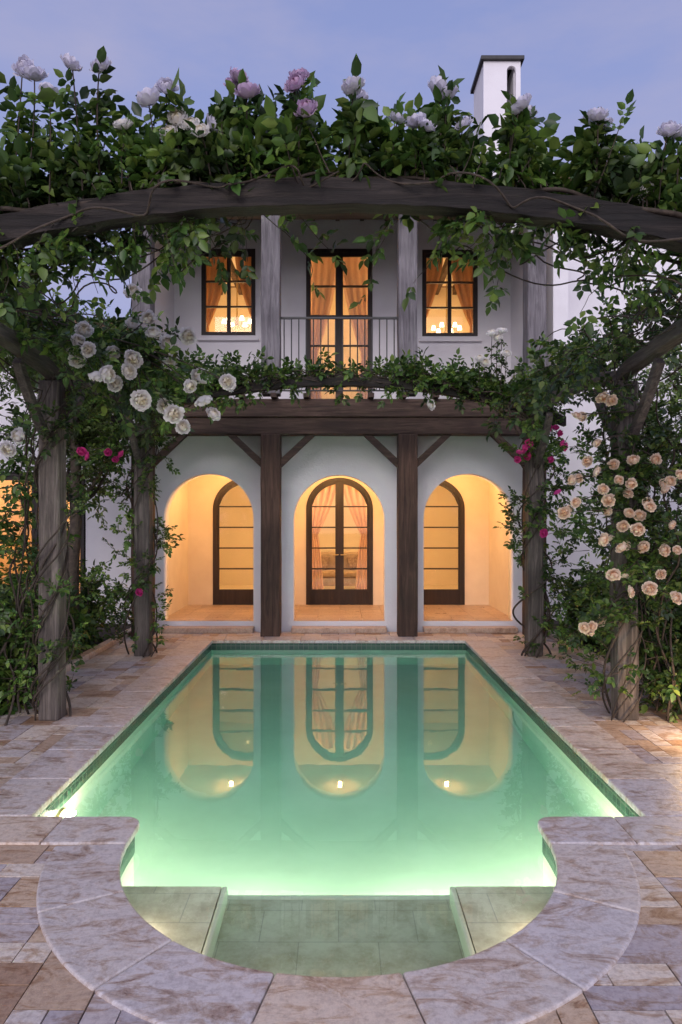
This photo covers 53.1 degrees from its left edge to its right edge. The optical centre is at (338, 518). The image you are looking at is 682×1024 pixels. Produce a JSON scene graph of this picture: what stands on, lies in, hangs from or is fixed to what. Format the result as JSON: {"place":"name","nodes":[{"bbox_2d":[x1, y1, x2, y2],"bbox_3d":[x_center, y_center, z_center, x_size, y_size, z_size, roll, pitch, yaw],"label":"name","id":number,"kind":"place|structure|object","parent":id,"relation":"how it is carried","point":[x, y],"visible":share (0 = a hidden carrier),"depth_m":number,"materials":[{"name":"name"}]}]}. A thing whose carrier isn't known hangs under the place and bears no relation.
{"place":"outdoors","nodes":[
{"label":"outdoors","id":0,"kind":"place"},
{"bbox_2d":[26,620,653,675],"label":"ground","id":1,"kind":"structure","parent":0,"point":[113,631],"depth_m":11.34,"materials":[{"name":"beige stone"}]},
{"bbox_2d":[0,388,33,440],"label":"tree","id":2,"kind":"object","parent":1,"relation":"on","point":[5,396],"visible":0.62,"depth_m":9.18,"materials":[{"name":"green plant"}]},
{"bbox_2d":[0,570,35,605],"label":"shrub","id":3,"kind":"object","parent":1,"relation":"on","point":[10,587],"depth_m":10.09,"materials":[{"name":"green plant"}]},
{"bbox_2d":[0,627,36,715],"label":"shrub","id":4,"kind":"object","parent":1,"relation":"on","point":[4,704],"visible":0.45,"depth_m":6.65,"materials":[{"name":"green plant"}]},
{"bbox_2d":[0,571,37,683],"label":"shrub","id":5,"kind":"object","parent":1,"relation":"on","point":[9,605],"visible":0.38,"depth_m":6.66,"materials":[{"name":"green plant"}]},
{"bbox_2d":[0,566,37,689],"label":"shrub","id":6,"kind":"object","parent":1,"relation":"on","point":[9,592],"visible":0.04,"depth_m":7.46,"materials":[{"name":"green plant"}]},
{"bbox_2d":[0,578,37,621],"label":"shrub","id":7,"kind":"object","parent":1,"relation":"on","point":[8,581],"visible":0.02,"depth_m":8.54,"materials":[{"name":"green plant"}]},
{"bbox_2d":[22,580,99,664],"bbox_3d":[-3.879,1.463,8.996,1.332,1.620,1.526,0,0,20],"label":"shrub","id":8,"kind":"object","parent":1,"relation":"on","point":[82,618],"visible":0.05,"depth_m":8.95,"materials":[{"name":"green plant"}]},
{"bbox_2d":[32,628,130,681],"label":"bed kerb","id":9,"kind":"structure","parent":1,"relation":"on","point":[89,654],"depth_m":9.62,"materials":[{"name":"stone"}]},
{"bbox_2d":[0,262,194,645],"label":"tree","id":10,"kind":"object","parent":1,"relation":"on","point":[75,472],"visible":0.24,"depth_m":9.85,"materials":[{"name":"green plant"}]},
{"bbox_2d":[79,558,122,645],"bbox_3d":[-3.928,1.254,10.486,1.325,1.625,1.250,0,0,0],"label":"shrub","id":11,"kind":"object","parent":1,"relation":"on","point":[92,584],"visible":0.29,"depth_m":10.22,"materials":[{"name":"green plant"}]},
{"bbox_2d":[0,252,235,725],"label":"climbing rose","id":12,"kind":"object","parent":1,"relation":"on","point":[110,358],"visible":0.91,"depth_m":5.97,"materials":[{"name":"green plant"}]},
{"bbox_2d":[0,55,681,636],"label":"house","id":13,"kind":"structure","parent":1,"relation":"on","point":[240,493],"depth_m":12.57,"materials":[{"name":"paint"}]},
{"bbox_2d":[0,472,85,604],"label":"wing window","id":14,"kind":"structure","parent":13,"relation":"in","point":[9,477],"depth_m":12.47,"materials":[{"name":"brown wood"}]},
{"bbox_2d":[206,257,226,331],"bbox_3d":[-2.570,-4.090,14.150,0.600,2.780,0.048,0,0,0],"label":"curtain","id":15,"kind":"object","parent":13,"relation":"hanging from","point":[213,292],"visible":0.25,"depth_m":14.15,"materials":[{"name":"fabric"}]},
{"bbox_2d":[201,249,254,334],"bbox_3d":[-2.210,-4.545,13.740,1.080,1.730,0.110,0,0,0],"label":"window","id":16,"kind":"structure","parent":13,"relation":"in","point":[251,252],"depth_m":13.69,"materials":[{"name":"brown wood"}]},
{"bbox_2d":[213,481,252,604],"bbox_3d":[-1.850,0.454,13.740,1.340,2.548,0.110,0,0,0],"label":"door","id":17,"kind":"structure","parent":13,"relation":"in","point":[220,596],"depth_m":13.72,"materials":[{"name":"brown wood"}]},
{"bbox_2d":[222,285,250,330],"bbox_3d":[-2.350,-5.045,15.800,0.709,1.310,0.628,0,0,0],"label":"chandelier","id":18,"kind":"object","parent":13,"relation":"hanging from","point":[236,325],"visible":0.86,"depth_m":15.79,"materials":[{"name":"gold metal"}]},
{"bbox_2d":[235,257,250,315],"bbox_3d":[-1.850,-4.090,14.150,0.600,2.780,0.048,0,0,0],"label":"curtain","id":19,"kind":"object","parent":13,"relation":"hanging from","point":[246,289],"visible":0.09,"depth_m":14.15,"materials":[{"name":"fabric"}]},
{"bbox_2d":[311,257,335,398],"bbox_3d":[-0.320,-3.800,14.500,0.640,3.600,0.048,0,0,0],"label":"curtain","id":20,"kind":"object","parent":13,"relation":"hanging from","point":[324,273],"visible":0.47,"depth_m":14.50,"materials":[{"name":"fabric"}]},
{"bbox_2d":[312,485,334,588],"bbox_3d":[-0.310,0.360,14.900,0.620,2.720,0.048,0,0,0],"label":"curtain","id":21,"kind":"object","parent":13,"relation":"hanging from","point":[324,496],"visible":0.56,"depth_m":14.90,"materials":[{"name":"fabric"}]},
{"bbox_2d":[306,249,371,398],"bbox_3d":[0.015,-3.695,13.728,1.330,3.430,0.135,0,0,0],"label":"upper door","id":22,"kind":"structure","parent":13,"relation":"in","point":[339,286],"depth_m":13.72,"materials":[{"name":"brown wood"}]},
{"bbox_2d":[321,552,357,585],"bbox_3d":[0.048,1.280,16.675,1.635,0.900,0.850,0,0,0],"label":"sofa","id":23,"kind":"object","parent":13,"relation":"on","point":[328,559],"visible":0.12,"depth_m":16.73,"materials":[{"name":"fabric"}]},
{"bbox_2d":[306,478,372,604],"bbox_3d":[0.020,0.454,13.728,1.340,2.548,0.135,0,0,0],"label":"door","id":24,"kind":"structure","parent":13,"relation":"in","point":[339,595],"depth_m":13.72,"materials":[{"name":"brown wood"}]},
{"bbox_2d":[343,257,367,398],"bbox_3d":[0.350,-3.800,14.500,0.640,3.600,0.048,0,0,0],"label":"curtain","id":25,"kind":"object","parent":13,"relation":"hanging from","point":[355,275],"visible":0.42,"depth_m":14.50,"materials":[{"name":"fabric"}]},
{"bbox_2d":[344,485,366,588],"bbox_3d":[0.350,0.360,14.900,0.620,2.720,0.048,0,0,0],"label":"curtain","id":26,"kind":"object","parent":13,"relation":"hanging from","point":[353,496],"visible":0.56,"depth_m":14.90,"materials":[{"name":"fabric"}]},
{"bbox_2d":[426,258,442,317],"bbox_3d":[1.867,-4.090,14.150,0.615,2.780,0.048,0,0,0],"label":"curtain","id":27,"kind":"object","parent":13,"relation":"hanging from","point":[433,274],"visible":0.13,"depth_m":14.15,"materials":[{"name":"fabric"}]},
{"bbox_2d":[424,481,464,604],"bbox_3d":[1.860,0.454,13.740,1.340,2.548,0.110,0,0,0],"label":"door","id":28,"kind":"structure","parent":13,"relation":"in","point":[431,596],"depth_m":13.72,"materials":[{"name":"brown wood"}]},
{"bbox_2d":[431,276,461,332],"bbox_3d":[2.500,-4.970,15.800,0.709,1.460,0.628,0,0,0],"label":"chandelier","id":29,"kind":"object","parent":13,"relation":"hanging from","point":[459,328],"visible":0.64,"depth_m":15.77,"materials":[{"name":"gold metal"}]},
{"bbox_2d":[422,250,477,335],"bbox_3d":[2.235,-4.525,13.740,1.110,1.730,0.110,0,0,0],"label":"window","id":30,"kind":"structure","parent":13,"relation":"in","point":[425,253],"depth_m":13.69,"materials":[{"name":"brown wood"}]},
{"bbox_2d":[451,258,472,332],"bbox_3d":[2.603,-4.090,14.150,0.615,2.780,0.048,0,0,0],"label":"curtain","id":31,"kind":"object","parent":13,"relation":"hanging from","point":[464,294],"visible":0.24,"depth_m":14.15,"materials":[{"name":"fabric"}]},
{"bbox_2d":[543,558,609,645],"bbox_3d":[3.950,1.287,10.578,1.604,1.653,1.496,0,0,-37],"label":"shrub","id":32,"kind":"object","parent":1,"relation":"on","point":[570,587],"visible":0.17,"depth_m":10.52,"materials":[{"name":"green plant"}]},
{"bbox_2d":[481,248,681,722],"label":"climbing rose","id":33,"kind":"object","parent":1,"relation":"on","point":[580,358],"visible":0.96,"depth_m":6.32,"materials":[{"name":"green plant"}]},
{"bbox_2d":[573,567,654,654],"bbox_3d":[3.902,1.376,9.301,1.102,1.421,1.286,0,0,0],"label":"shrub","id":34,"kind":"object","parent":1,"relation":"on","point":[592,595],"visible":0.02,"depth_m":9.55,"materials":[{"name":"green plant"}]},
{"bbox_2d":[547,630,681,709],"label":"bed kerb","id":35,"kind":"structure","parent":1,"relation":"on","point":[601,659],"depth_m":9.09,"materials":[{"name":"stone"}]},
{"bbox_2d":[574,592,681,641],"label":"shrub","id":36,"kind":"object","parent":1,"relation":"on","point":[581,616],"visible":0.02,"depth_m":7.81,"materials":[{"name":"green plant"}]},
{"bbox_2d":[579,490,681,623],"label":"shrub","id":37,"kind":"object","parent":1,"relation":"on","point":[606,554],"visible":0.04,"depth_m":8.55,"materials":[{"name":"green plant"}]},
{"bbox_2d":[586,532,681,642],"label":"shrub","id":38,"kind":"object","parent":1,"relation":"on","point":[677,607],"visible":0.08,"depth_m":7.34,"materials":[{"name":"green plant"}]},
{"bbox_2d":[592,344,681,514],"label":"tree","id":39,"kind":"object","parent":1,"relation":"on","point":[676,390],"visible":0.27,"depth_m":10.06,"materials":[{"name":"green plant"}]},
{"bbox_2d":[593,523,680,590],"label":"shrub","id":40,"kind":"object","parent":1,"relation":"on","point":[638,577],"visible":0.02,"depth_m":9.53,"materials":[{"name":"green plant"}]},
{"bbox_2d":[597,616,681,713],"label":"shrub","id":41,"kind":"object","parent":1,"relation":"on","point":[648,663],"visible":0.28,"depth_m":6.72,"materials":[{"name":"green plant"}]},
{"bbox_2d":[0,632,681,1023],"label":"terrace","id":42,"kind":"structure","parent":0,"point":[640,982],"depth_m":3.53,"materials":[{"name":"stone"}]},
{"bbox_2d":[0,46,347,325],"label":"climbing rose","id":43,"kind":"object","parent":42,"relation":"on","point":[220,144],"visible":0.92,"depth_m":4.07,"materials":[{"name":"green plant"}]},
{"bbox_2d":[76,343,379,657],"bbox_3d":[-1.477,-0.269,9.499,4.272,4.355,1.428,0,0,0],"label":"climbing rose","id":44,"kind":"object","parent":42,"relation":"on","point":[269,372],"visible":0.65,"depth_m":9.38,"materials":[{"name":"green plant"}]},
{"bbox_2d":[0,636,681,1023],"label":"swimming pool","id":45,"kind":"structure","parent":42,"relation":"in","point":[112,946],"depth_m":3.32,"materials":[{"name":"stone"}]},
{"bbox_2d":[47,649,629,976],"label":"water","id":46,"kind":"structure","parent":45,"relation":"in","point":[338,812],"depth_m":4.79,"materials":[{"name":"green liquid"}]},
{"bbox_2d":[0,176,681,720],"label":"pergola","id":47,"kind":"object","parent":42,"relation":"on","point":[272,196],"visible":0.63,"depth_m":5.77,"materials":[{"name":"brown wood"}]},
{"bbox_2d":[317,54,681,336],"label":"climbing rose","id":48,"kind":"object","parent":47,"relation":"attached to","point":[437,147],"visible":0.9,"depth_m":4.08,"materials":[{"name":"green plant"}]},
{"bbox_2d":[294,327,591,657],"bbox_3d":[1.437,-0.336,9.405,4.188,4.495,1.570,0,0,0],"label":"climbing rose","id":49,"kind":"object","parent":42,"relation":"on","point":[473,380],"visible":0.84,"depth_m":9.36,"materials":[{"name":"green plant"}]},
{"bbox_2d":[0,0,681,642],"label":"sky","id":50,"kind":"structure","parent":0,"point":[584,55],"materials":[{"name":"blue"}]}
]}

